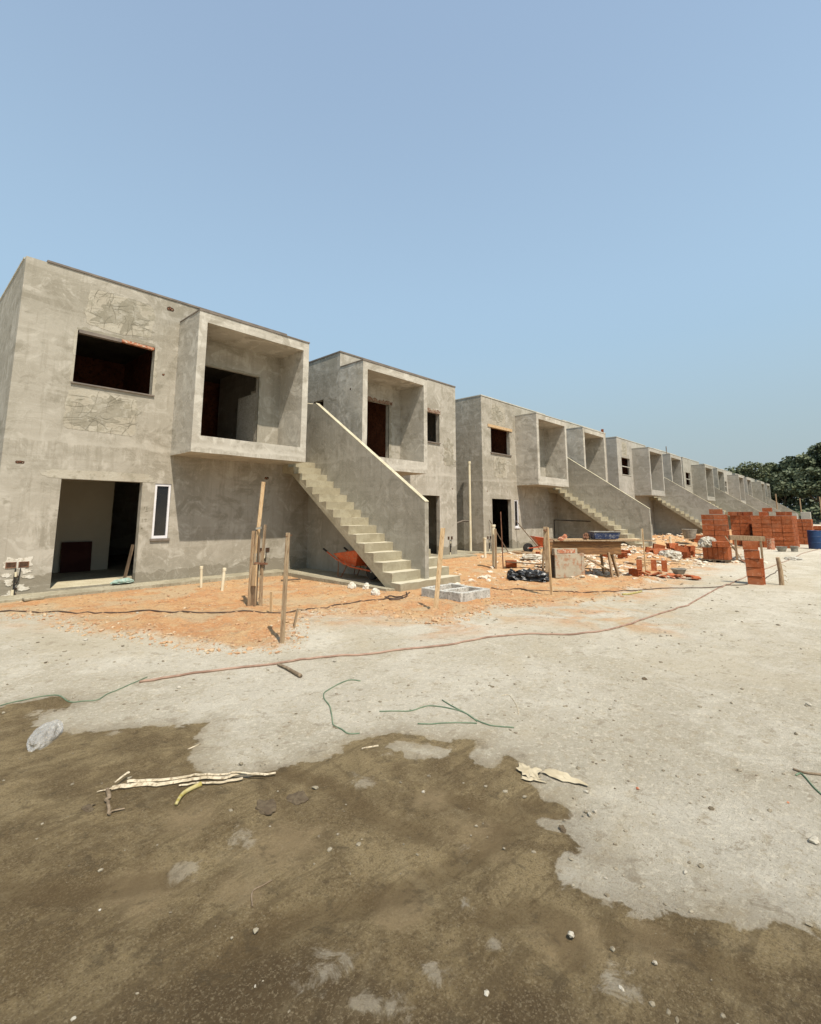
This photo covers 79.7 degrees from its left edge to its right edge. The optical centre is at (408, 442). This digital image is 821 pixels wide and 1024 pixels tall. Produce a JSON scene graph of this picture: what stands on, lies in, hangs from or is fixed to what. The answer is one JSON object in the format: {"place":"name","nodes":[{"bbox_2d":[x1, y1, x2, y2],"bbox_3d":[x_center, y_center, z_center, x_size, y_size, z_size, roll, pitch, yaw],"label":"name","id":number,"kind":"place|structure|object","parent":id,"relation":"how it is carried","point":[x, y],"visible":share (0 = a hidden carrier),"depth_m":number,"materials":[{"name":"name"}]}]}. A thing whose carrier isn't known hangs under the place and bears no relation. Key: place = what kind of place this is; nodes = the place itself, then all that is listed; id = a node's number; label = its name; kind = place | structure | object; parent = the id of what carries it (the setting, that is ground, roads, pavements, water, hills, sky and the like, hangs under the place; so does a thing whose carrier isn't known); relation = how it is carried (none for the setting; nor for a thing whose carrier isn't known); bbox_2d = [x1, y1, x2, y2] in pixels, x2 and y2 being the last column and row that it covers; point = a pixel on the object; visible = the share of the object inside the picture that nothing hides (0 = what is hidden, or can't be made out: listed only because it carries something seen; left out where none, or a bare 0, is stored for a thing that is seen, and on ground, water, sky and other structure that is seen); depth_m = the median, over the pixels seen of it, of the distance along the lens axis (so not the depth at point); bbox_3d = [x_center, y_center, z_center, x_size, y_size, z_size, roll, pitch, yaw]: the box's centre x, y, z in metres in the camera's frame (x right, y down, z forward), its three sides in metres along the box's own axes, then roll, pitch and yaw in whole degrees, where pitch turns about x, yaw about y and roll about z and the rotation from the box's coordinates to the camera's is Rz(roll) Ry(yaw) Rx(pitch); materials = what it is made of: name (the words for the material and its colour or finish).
{"place":"outdoors","nodes":[
{"label":"outdoors","id":0,"kind":"place"},
{"bbox_2d":[59,541,91,572],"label":"wall panel","id":1,"kind":"structure","parent":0,"point":[75,556],"depth_m":11.70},
{"bbox_2d":[0,569,394,602],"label":"pavement","id":2,"kind":"structure","parent":0,"point":[127,587],"depth_m":9.91,"materials":[{"name":"concrete"}]},
{"bbox_2d":[288,568,384,586],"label":"pavement","id":3,"kind":"structure","parent":0,"point":[346,577],"depth_m":11.44,"materials":[{"name":"concrete"}]},
{"bbox_2d":[323,547,376,579],"bbox_3d":[-1.204,2.688,11.009,0.628,0.629,1.689,8,-11,-41],"label":"wheelbarrow","id":4,"kind":"object","parent":3,"relation":"on","point":[351,559],"visible":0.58,"depth_m":10.80,"materials":[{"name":"orange paint"}]},
{"bbox_2d":[0,505,820,1023],"bbox_3d":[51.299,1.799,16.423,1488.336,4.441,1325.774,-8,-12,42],"label":"ground","id":5,"kind":"structure","parent":0,"point":[452,923],"depth_m":2.56,"materials":[{"name":"concrete"}]},
{"bbox_2d":[22,595,44,600],"bbox_3d":[-6.282,2.611,8.245,0.200,0.050,0.280,-8,-12,42],"label":"rubble lump","id":6,"kind":"object","parent":5,"relation":"on","point":[32,598],"visible":0.96,"depth_m":8.18,"materials":[{"name":"concrete"}]},
{"bbox_2d":[26,719,63,751],"bbox_3d":[-2.476,1.981,3.356,0.175,0.093,0.441,3,-9,-19],"label":"plastic bag","id":7,"kind":"object","parent":5,"relation":"on","point":[44,735],"visible":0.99,"depth_m":3.28,"materials":[{"name":"white"}]},
{"bbox_2d":[0,677,146,705],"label":"plastic strap","id":8,"kind":"object","parent":5,"relation":"on","point":[71,701],"visible":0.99,"depth_m":4.08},
{"bbox_2d":[81,804,94,811],"bbox_3d":[-1.645,1.886,2.541,0.087,0.016,0.065,-8,-12,42],"label":"mud clod","id":9,"kind":"object","parent":5,"relation":"on","point":[88,808],"visible":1,"depth_m":2.53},
{"bbox_2d":[104,787,124,814],"bbox_3d":[-1.582,1.891,2.597,0.079,0.024,0.288,8,-12,-44],"label":"forked twig","id":10,"kind":"object","parent":5,"relation":"on","point":[107,798],"visible":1,"depth_m":2.56,"materials":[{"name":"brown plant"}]},
{"bbox_2d":[97,771,275,791],"bbox_3d":[-1.243,1.917,2.814,0.944,0.035,0.158,1,-9,-6],"label":"dry branch","id":11,"kind":"object","parent":5,"relation":"on","point":[133,783],"visible":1,"depth_m":2.78,"materials":[{"name":"beige plant"}]},
{"bbox_2d":[174,782,201,805],"bbox_3d":[-1.199,1.895,2.658,0.057,0.025,0.211,-2,-9,15],"label":"curved yellow pipe offcut","id":12,"kind":"object","parent":5,"relation":"on","point":[190,789],"visible":1,"depth_m":2.69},
{"bbox_2d":[200,566,202,587],"bbox_3d":[-4.022,2.649,9.545,0.061,0.485,0.076,-8,-12,42],"label":"pipe stub","id":13,"kind":"object","parent":5,"relation":"on","point":[201,575],"visible":0.91,"depth_m":9.54,"materials":[{"name":"beige plastic"}]},
{"bbox_2d":[0,592,409,613],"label":"cable","id":14,"kind":"object","parent":5,"relation":"on","point":[191,611],"visible":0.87,"depth_m":7.17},
{"bbox_2d":[221,568,225,590],"bbox_3d":[-3.518,2.645,9.349,0.068,0.506,0.092,-8,-12,42],"label":"pipe stub","id":15,"kind":"object","parent":5,"relation":"on","point":[223,578],"visible":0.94,"depth_m":9.34,"materials":[{"name":"beige plastic"}]},
{"bbox_2d":[0,256,459,595],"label":"terraced building","id":16,"kind":"structure","parent":5,"relation":"on","point":[165,436],"depth_m":11.10,"materials":[{"name":"concrete"}]},
{"bbox_2d":[110,578,133,583],"bbox_3d":[-5.684,2.746,9.772,0.159,0.100,0.456,-6,-11,37],"label":"plastic scrap","id":17,"kind":"object","parent":16,"relation":"on","point":[123,580],"visible":1,"depth_m":9.72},
{"bbox_2d":[123,544,133,577],"bbox_3d":[-5.742,2.467,10.095,0.090,0.723,0.141,-6,-10,33],"label":"plank","id":18,"kind":"object","parent":16,"relation":"on","point":[128,562],"visible":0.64,"depth_m":10.09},
{"bbox_2d":[150,484,170,540],"bbox_3d":[-5.286,1.488,10.502,0.155,1.194,0.390,-8,-12,42],"label":"window frame","id":19,"kind":"structure","parent":16,"relation":"in","point":[161,499],"depth_m":10.50,"materials":[{"name":"white metal"}]},
{"bbox_2d":[247,482,267,605],"bbox_3d":[-2.420,1.684,8.009,0.259,2.083,0.225,-8,-12,42],"label":"board post","id":20,"kind":"object","parent":5,"relation":"on","point":[253,577],"visible":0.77,"depth_m":7.95,"materials":[{"name":"brown wood"}]},
{"bbox_2d":[251,879,272,906],"bbox_3d":[-0.607,1.811,1.983,0.049,0.009,0.151,-2,-9,15],"label":"twig","id":21,"kind":"object","parent":5,"relation":"on","point":[262,885],"visible":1,"depth_m":2.00,"materials":[{"name":"wood"}]},
{"bbox_2d":[255,799,276,815],"bbox_3d":[-0.740,1.892,2.551,0.109,0.024,0.156,2,-9,-13],"label":"mud clod","id":22,"kind":"object","parent":5,"relation":"on","point":[266,807],"visible":1,"depth_m":2.54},
{"bbox_2d":[270,592,272,611],"bbox_3d":[-2.021,2.405,7.245,0.054,0.401,0.028,-5,-10,31],"label":"wood offcut","id":23,"kind":"object","parent":5,"relation":"on","point":[271,601],"visible":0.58,"depth_m":7.24,"materials":[{"name":"brown wood"}]},
{"bbox_2d":[280,533,291,643],"bbox_3d":[-1.461,1.772,5.857,0.054,1.374,0.101,-8,-12,42],"label":"wooden stake","id":24,"kind":"object","parent":5,"relation":"on","point":[284,592],"visible":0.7,"depth_m":5.84,"materials":[{"name":"wood"}]},
{"bbox_2d":[277,663,302,677],"bbox_3d":[-1.161,2.216,4.791,0.043,0.038,0.473,7,-11,-40],"label":"twig","id":25,"kind":"object","parent":5,"relation":"on","point":[294,672],"visible":1,"depth_m":4.75,"materials":[{"name":"wood"}]},
{"bbox_2d":[286,791,308,804],"bbox_3d":[-0.596,1.910,2.639,0.107,0.023,0.125,4,-9,-26],"label":"mud clod","id":26,"kind":"object","parent":5,"relation":"on","point":[298,798],"visible":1,"depth_m":2.63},
{"bbox_2d":[323,679,360,733],"bbox_3d":[-0.546,2.102,3.967,0.315,0.025,1.174,1,-9,-5],"label":"plastic strap","id":27,"kind":"object","parent":5,"relation":"on","point":[330,706],"visible":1,"depth_m":3.93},
{"bbox_2d":[0,534,740,655],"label":"soil crumbs","id":28,"kind":"object","parent":5,"relation":"on","point":[433,619],"visible":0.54,"depth_m":7.32,"materials":[{"name":"soil"}]},
{"bbox_2d":[385,592,407,599],"bbox_3d":[-0.142,2.771,8.861,0.326,0.054,0.733,-7,-11,38],"label":"cable coil","id":29,"kind":"object","parent":5,"relation":"on","point":[401,597],"visible":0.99,"depth_m":8.68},
{"bbox_2d":[2,576,819,1023],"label":"grit","id":30,"kind":"object","parent":5,"relation":"on","point":[652,1004],"visible":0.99,"depth_m":2.81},
{"bbox_2d":[379,705,476,721],"bbox_3d":[0.168,2.080,3.815,0.753,0.020,0.240,-2,-9,13],"label":"plastic strap","id":31,"kind":"object","parent":5,"relation":"on","point":[423,707],"visible":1,"depth_m":3.81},
{"bbox_2d":[433,528,444,608],"bbox_3d":[0.484,2.025,7.784,0.222,1.326,0.065,4,-10,-27],"label":"wooden stake","id":32,"kind":"object","parent":5,"relation":"on","point":[439,566],"visible":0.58,"depth_m":7.78,"materials":[{"name":"brown wood"}]},
{"bbox_2d":[418,722,476,724],"bbox_3d":[0.283,2.046,3.587,0.432,0.014,0.027,0,-8,-1],"label":"plastic strap","id":33,"kind":"object","parent":5,"relation":"on","point":[446,723],"visible":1,"depth_m":3.58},
{"bbox_2d":[421,583,489,601],"bbox_3d":[0.900,2.795,9.092,1.026,0.217,0.949,-8,-12,42],"label":"block frame","id":34,"kind":"object","parent":5,"relation":"on","point":[457,592],"visible":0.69,"depth_m":8.89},
{"bbox_2d":[442,699,513,727],"bbox_3d":[0.476,2.070,3.745,0.117,0.016,0.717,8,-11,-41],"label":"plastic strap","id":35,"kind":"object","parent":5,"relation":"on","point":[478,720],"visible":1,"depth_m":3.59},
{"bbox_2d":[139,549,817,682],"bbox_3d":[11.298,3.768,15.115,34.868,0.045,1.842,7,-11,-41],"label":"hose","id":36,"kind":"object","parent":5,"relation":"on","point":[269,664],"visible":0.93,"depth_m":5.59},
{"bbox_2d":[491,525,495,566],"bbox_3d":[2.319,2.854,13.367,0.127,1.224,0.130,-8,-12,42],"label":"pipe stub","id":37,"kind":"object","parent":5,"relation":"on","point":[493,545],"visible":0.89,"depth_m":13.33,"materials":[{"name":"beige plastic"}]},
{"bbox_2d":[494,529,496,568],"bbox_3d":[2.344,2.906,13.210,0.057,1.153,0.053,-4,-10,27],"label":"wooden stake","id":38,"kind":"object","parent":5,"relation":"on","point":[495,536],"visible":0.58,"depth_m":13.21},
{"bbox_2d":[500,512,503,568],"bbox_3d":[2.543,2.703,13.371,0.026,1.622,0.080,4,-9,-26],"label":"steel rod","id":39,"kind":"object","parent":5,"relation":"on","point":[501,541],"visible":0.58,"depth_m":13.37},
{"bbox_2d":[505,560,516,566],"bbox_3d":[2.802,3.309,13.423,0.285,0.182,0.136,0,-8,3],"label":"clay block","id":40,"kind":"object","parent":5,"relation":"on","point":[511,564],"depth_m":13.36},
{"bbox_2d":[509,568,548,582],"bbox_3d":[2.813,3.065,11.368,1.011,0.321,0.626,0,-8,0],"label":"plastic sheet","id":41,"kind":"object","parent":5,"relation":"on","point":[531,575],"visible":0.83,"depth_m":11.17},
{"bbox_2d":[516,763,541,779],"bbox_3d":[0.711,1.938,2.909,0.157,0.016,0.156,-4,-9,26],"label":"torn paper","id":42,"kind":"object","parent":5,"relation":"on","point":[527,771],"visible":1,"depth_m":2.90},
{"bbox_2d":[520,554,544,559],"bbox_3d":[4.051,3.684,15.832,1.027,0.197,0.594,2,-9,-12],"label":"cement sack","id":43,"kind":"object","parent":5,"relation":"on","point":[532,557],"visible":0.75,"depth_m":15.66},
{"bbox_2d":[522,776,546,782],"bbox_3d":[0.720,1.933,2.828,0.147,0.010,0.047,-2,-9,12],"label":"torn paper","id":44,"kind":"object","parent":5,"relation":"on","point":[529,778],"visible":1,"depth_m":2.82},
{"bbox_2d":[523,536,569,551],"bbox_3d":[5.066,3.782,18.210,1.689,0.629,0.628,1,-8,-5],"label":"wheelbarrow","id":45,"kind":"object","parent":5,"relation":"on","point":[528,547],"visible":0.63,"depth_m":18.08,"materials":[{"name":"orange paint"}]},
{"bbox_2d":[543,527,552,595],"bbox_3d":[2.640,2.303,9.374,0.167,1.372,0.096,5,-10,-29],"label":"wooden stake","id":46,"kind":"object","parent":5,"relation":"on","point":[547,550],"visible":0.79,"depth_m":9.39,"materials":[{"name":"brown wood"}]},
{"bbox_2d":[512,550,592,558],"bbox_3d":[4.826,3.871,16.935,0.105,0.110,3.828,4,-9,-27],"label":"plank","id":47,"kind":"object","parent":5,"relation":"on","point":[520,552],"visible":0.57,"depth_m":17.96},
{"bbox_2d":[455,394,655,551],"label":"terraced building","id":48,"kind":"structure","parent":5,"relation":"on","point":[533,473],"depth_m":21.32,"materials":[{"name":"concrete"}]},
{"bbox_2d":[514,500,519,527],"bbox_3d":[4.568,3.051,20.928,0.155,1.194,0.390,-8,-12,42],"label":"window frame","id":49,"kind":"structure","parent":48,"relation":"in","point":[515,501],"depth_m":20.96,"materials":[{"name":"white metal"}]},
{"bbox_2d":[543,768,587,785],"bbox_3d":[0.904,1.930,2.838,0.264,0.014,0.092,-8,-12,42],"label":"torn paper","id":50,"kind":"object","parent":5,"relation":"on","point":[561,775],"visible":1,"depth_m":2.85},
{"bbox_2d":[547,548,584,577],"bbox_3d":[3.836,2.929,12.021,0.750,0.680,0.485,1,-9,-9],"label":"concrete box","id":51,"kind":"object","parent":5,"relation":"on","point":[568,562],"visible":0.81,"depth_m":11.80,"materials":[{"name":"concrete"}]},
{"bbox_2d":[542,538,654,576],"bbox_3d":[4.685,2.850,12.242,2.590,0.888,0.750,0,-8,0],"label":"work table","id":52,"kind":"object","parent":5,"relation":"on","point":[600,547],"visible":0.8,"depth_m":11.99,"materials":[{"name":"brown wood"}]},
{"bbox_2d":[587,531,619,538],"bbox_3d":[4.878,2.308,12.267,0.677,0.180,0.420,0,-8,0],"label":"mortar tub","id":53,"kind":"object","parent":52,"relation":"on","point":[604,534],"visible":1,"depth_m":12.09,"materials":[{"name":"plastic"}]},
{"bbox_2d":[491,585,726,592],"bbox_3d":[4.352,2.987,10.033,5.299,0.065,0.677,1,-9,-7],"label":"cable","id":54,"kind":"object","parent":5,"relation":"on","point":[607,591],"visible":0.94,"depth_m":9.91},
{"bbox_2d":[454,533,770,584],"bbox_3d":[21.810,5.903,31.259,9.412,0.693,60.914,-8,-12,42],"label":"rubble","id":55,"kind":"object","parent":5,"relation":"on","point":[598,572],"visible":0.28,"depth_m":14.90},
{"bbox_2d":[658,550,682,558],"bbox_3d":[8.769,3.747,16.480,0.734,0.317,1.003,-4,-9,26],"label":"cement sack","id":56,"kind":"object","parent":55,"relation":"on","point":[671,554],"visible":0.75,"depth_m":16.20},
{"bbox_2d":[628,568,641,576],"bbox_3d":[5.644,3.240,12.243,0.136,0.182,0.285,4,-9,-25],"label":"clay block","id":57,"kind":"object","parent":5,"relation":"on","point":[635,572],"depth_m":12.17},
{"bbox_2d":[651,560,656,570],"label":"clay block","id":58,"kind":"object","parent":5,"relation":"on","point":[653,565],"depth_m":13.21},
{"bbox_2d":[661,560,667,571],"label":"clay block","id":59,"kind":"object","parent":5,"relation":"on","point":[664,565],"depth_m":13.17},
{"bbox_2d":[606,436,724,535],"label":"terraced building","id":60,"kind":"structure","parent":5,"relation":"on","point":[651,478],"depth_m":32.49,"materials":[{"name":"concrete"}]},
{"bbox_2d":[670,568,686,574],"bbox_3d":[7.053,3.360,12.831,0.378,0.140,0.382,-8,-12,42],"label":"basin","id":61,"kind":"object","parent":5,"relation":"on","point":[681,571],"visible":0.99,"depth_m":12.72,"materials":[{"name":"metal"}]},
{"bbox_2d":[681,552,690,557],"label":"clay block","id":62,"kind":"object","parent":5,"relation":"on","point":[686,554],"depth_m":16.70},
{"bbox_2d":[674,545,687,551],"bbox_3d":[9.407,3.677,16.962,0.381,0.181,0.136,7,-11,41],"label":"clay block","id":63,"kind":"object","parent":62,"relation":"on","point":[681,548],"depth_m":16.91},
{"bbox_2d":[681,529,696,538],"bbox_3d":[13.314,4.329,23.308,0.675,0.430,0.682,-8,-12,42],"label":"tub","id":64,"kind":"object","parent":5,"relation":"on","point":[689,533],"visible":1,"depth_m":23.08,"materials":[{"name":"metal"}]},
{"bbox_2d":[700,558,732,562],"bbox_3d":[10.142,3.892,16.212,0.820,0.090,0.660,-8,-12,42],"label":"wooden pallet","id":65,"kind":"object","parent":5,"relation":"on","point":[716,560],"visible":0.81,"depth_m":16.04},
{"bbox_2d":[702,547,707,558],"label":"clay block","id":66,"kind":"object","parent":65,"relation":"on","point":[705,552],"depth_m":16.26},
{"bbox_2d":[697,536,715,546],"bbox_3d":[9.944,3.301,16.351,0.636,0.375,0.493,-5,-10,31],"label":"cement sack","id":67,"kind":"object","parent":66,"relation":"on","point":[705,541],"visible":0.88,"depth_m":16.23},
{"bbox_2d":[707,547,712,558],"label":"clay block","id":68,"kind":"object","parent":65,"relation":"on","point":[710,552],"depth_m":16.16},
{"bbox_2d":[712,547,718,558],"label":"clay block","id":69,"kind":"object","parent":65,"relation":"on","point":[715,552],"depth_m":16.06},
{"bbox_2d":[718,547,723,559],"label":"clay block","id":70,"kind":"object","parent":65,"relation":"on","point":[720,554],"depth_m":15.96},
{"bbox_2d":[723,548,729,559],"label":"clay block","id":71,"kind":"object","parent":65,"relation":"on","point":[726,555],"depth_m":15.87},
{"bbox_2d":[717,541,727,547],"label":"clay block","id":72,"kind":"object","parent":71,"relation":"on","point":[722,544],"depth_m":15.90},
{"bbox_2d":[681,457,759,529],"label":"terraced building","id":73,"kind":"structure","parent":5,"relation":"on","point":[706,482],"depth_m":42.75,"materials":[{"name":"concrete"}]},
{"bbox_2d":[728,535,764,560],"bbox_3d":[11.124,3.486,16.127,1.092,0.879,0.104,-1,-9,6],"label":"sawhorse","id":74,"kind":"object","parent":5,"relation":"on","point":[735,538],"depth_m":16.12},
{"bbox_2d":[725,461,776,479],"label":"broadleaf tree","id":75,"kind":"object","parent":5,"relation":"on","point":[748,470],"visible":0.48,"depth_m":94.10,"materials":[{"name":"green plant"}]},
{"bbox_2d":[722,469,780,515],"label":"terraced building","id":76,"kind":"structure","parent":5,"relation":"on","point":[738,486],"depth_m":53.41,"materials":[{"name":"concrete"}]},
{"bbox_2d":[747,576,763,584],"bbox_3d":[7.725,3.078,10.950,0.285,0.182,0.136,-6,-10,36],"label":"clay block","id":77,"kind":"object","parent":5,"relation":"on","point":[754,580],"depth_m":10.90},
{"bbox_2d":[746,567,762,576],"bbox_3d":[7.713,2.887,10.974,0.285,0.182,0.136,-6,-11,37],"label":"clay block","id":78,"kind":"object","parent":77,"relation":"on","point":[753,571],"depth_m":10.92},
{"bbox_2d":[745,558,760,567],"bbox_3d":[7.702,2.696,10.996,0.285,0.182,0.136,-5,-10,32],"label":"clay block","id":79,"kind":"object","parent":78,"relation":"on","point":[755,563],"depth_m":10.94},
{"bbox_2d":[744,550,759,558],"bbox_3d":[7.691,2.505,11.018,0.285,0.182,0.136,-6,-11,37],"label":"clay block","id":80,"kind":"object","parent":79,"relation":"on","point":[752,554],"depth_m":10.96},
{"bbox_2d":[742,541,757,549],"bbox_3d":[7.675,2.314,11.046,0.285,0.182,0.136,-6,-10,35],"label":"clay block","id":81,"kind":"object","parent":80,"relation":"on","point":[750,545],"depth_m":10.99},
{"bbox_2d":[694,515,820,546],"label":"stacked blocks","id":82,"kind":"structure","parent":5,"relation":"on","point":[801,527],"depth_m":26.20,"materials":[{"name":"brick"}]},
{"bbox_2d":[766,538,774,549],"bbox_3d":[16.524,4.625,22.444,0.317,0.500,0.320,-8,-12,42],"label":"clay pipe","id":83,"kind":"object","parent":5,"relation":"on","point":[770,544],"visible":1,"depth_m":22.33,"materials":[{"name":"ceramic"}]},
{"bbox_2d":[748,477,798,518],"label":"terraced building","id":84,"kind":"structure","parent":5,"relation":"on","point":[761,491],"depth_m":63.78,"materials":[{"name":"concrete"}]},
{"bbox_2d":[759,470,794,506],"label":"broadleaf tree","id":85,"kind":"object","parent":5,"relation":"on","point":[780,482],"visible":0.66,"depth_m":78.19,"materials":[{"name":"green plant"}]},
{"bbox_2d":[775,557,787,584],"bbox_3d":[8.272,2.908,10.907,0.170,0.714,0.104,0,-8,-1],"label":"log post","id":86,"kind":"object","parent":5,"relation":"on","point":[780,572],"visible":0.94,"depth_m":10.89,"materials":[{"name":"brown plant"}]},
{"bbox_2d":[784,556,803,559],"bbox_3d":[13.566,4.078,17.327,0.542,0.094,1.369,-5,-10,31],"label":"cement sack","id":87,"kind":"object","parent":5,"relation":"on","point":[793,558],"visible":0.93,"depth_m":17.12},
{"bbox_2d":[769,454,820,500],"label":"broadleaf tree","id":88,"kind":"object","parent":5,"relation":"on","point":[790,463],"visible":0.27,"depth_m":81.72,"materials":[{"name":"green plant"}]},
{"bbox_2d":[782,494,820,522],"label":"undergrowth","id":89,"kind":"object","parent":5,"relation":"on","point":[811,505],"visible":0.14,"depth_m":75.29,"materials":[{"name":"green plant"}]},
{"bbox_2d":[787,467,820,515],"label":"broadleaf tree","id":90,"kind":"object","parent":5,"relation":"on","point":[801,485],"visible":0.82,"depth_m":74.27,"materials":[{"name":"green plant"}]},
{"bbox_2d":[800,512,811,518],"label":"concrete pillar","id":91,"kind":"structure","parent":5,"relation":"on","point":[805,515],"depth_m":43.22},
{"bbox_2d":[793,768,820,775],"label":"twig","id":92,"kind":"object","parent":5,"relation":"on","point":[808,773],"visible":1,"depth_m":2.88,"materials":[{"name":"wood"}]},
{"bbox_2d":[795,772,820,794],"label":"plastic strap","id":93,"kind":"object","parent":5,"relation":"on","point":[806,778],"visible":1,"depth_m":2.81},
{"bbox_2d":[802,442,820,467],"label":"broadleaf tree","id":94,"kind":"object","parent":5,"relation":"on","point":[814,451],"visible":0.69,"depth_m":82.09,"materials":[{"name":"green plant"}]},
{"bbox_2d":[806,530,820,548],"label":"barrel","id":95,"kind":"object","parent":5,"relation":"on","point":[814,538],"visible":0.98,"depth_m":22.62,"materials":[{"name":"blue plastic"}]},
{"bbox_2d":[808,836,819,844],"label":"stone","id":96,"kind":"object","parent":5,"relation":"on","point":[814,840],"visible":1,"depth_m":2.27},
{"bbox_2d":[809,479,820,496],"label":"broadleaf tree","id":97,"kind":"object","parent":5,"relation":"on","point":[817,484],"visible":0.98,"depth_m":72.31,"materials":[{"name":"green plant"}]},
{"bbox_2d":[0,0,820,507],"label":"sky","id":98,"kind":"structure","parent":0,"point":[598,215],"materials":[{"name":"blue"}]},
{"bbox_2d":[431,553,475,558],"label":"pavement","id":99,"kind":"structure","parent":0,"point":[451,556],"depth_m":16.95,"materials":[{"name":"concrete"}]},
{"bbox_2d":[457,550,482,553],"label":"pavement","id":100,"kind":"structure","parent":0,"point":[467,552],"depth_m":18.62,"materials":[{"name":"concrete"}]},
{"bbox_2d":[457,461,471,550],"bbox_3d":[2.164,2.499,19.428,0.658,3.500,0.150,-2,-9,15],"label":"downpipe","id":101,"kind":"object","parent":100,"relation":"on","point":[469,495],"visible":0.91,"depth_m":19.32,"materials":[{"name":"beige plastic"}]},
{"bbox_2d":[480,546,542,553],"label":"pavement","id":102,"kind":"structure","parent":0,"point":[505,551],"depth_m":19.59,"materials":[{"name":"concrete"}]},
{"bbox_2d":[703,530,714,534],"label":"clay block","id":103,"kind":"object","parent":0,"point":[708,532],"depth_m":18.34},
{"bbox_2d":[702,525,713,529],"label":"clay block","id":104,"kind":"object","parent":103,"relation":"on","point":[707,527],"depth_m":18.38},
{"bbox_2d":[702,520,713,524],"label":"clay block","id":105,"kind":"object","parent":104,"relation":"on","point":[707,522],"depth_m":18.39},
{"bbox_2d":[701,515,713,519],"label":"clay block","id":106,"kind":"object","parent":105,"relation":"on","point":[706,517],"depth_m":18.43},
{"bbox_2d":[715,530,727,535],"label":"clay block","id":107,"kind":"object","parent":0,"point":[721,533],"depth_m":18.07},
{"bbox_2d":[714,525,726,529],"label":"clay block","id":108,"kind":"object","parent":107,"relation":"on","point":[720,527],"depth_m":18.11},
{"bbox_2d":[714,520,726,524],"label":"clay block","id":109,"kind":"object","parent":108,"relation":"on","point":[720,522],"depth_m":18.12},
{"bbox_2d":[713,515,725,519],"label":"clay block","id":110,"kind":"object","parent":109,"relation":"on","point":[719,517],"depth_m":18.16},
{"bbox_2d":[709,509,721,513],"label":"clay block","id":111,"kind":"object","parent":110,"relation":"on","point":[715,511],"depth_m":18.33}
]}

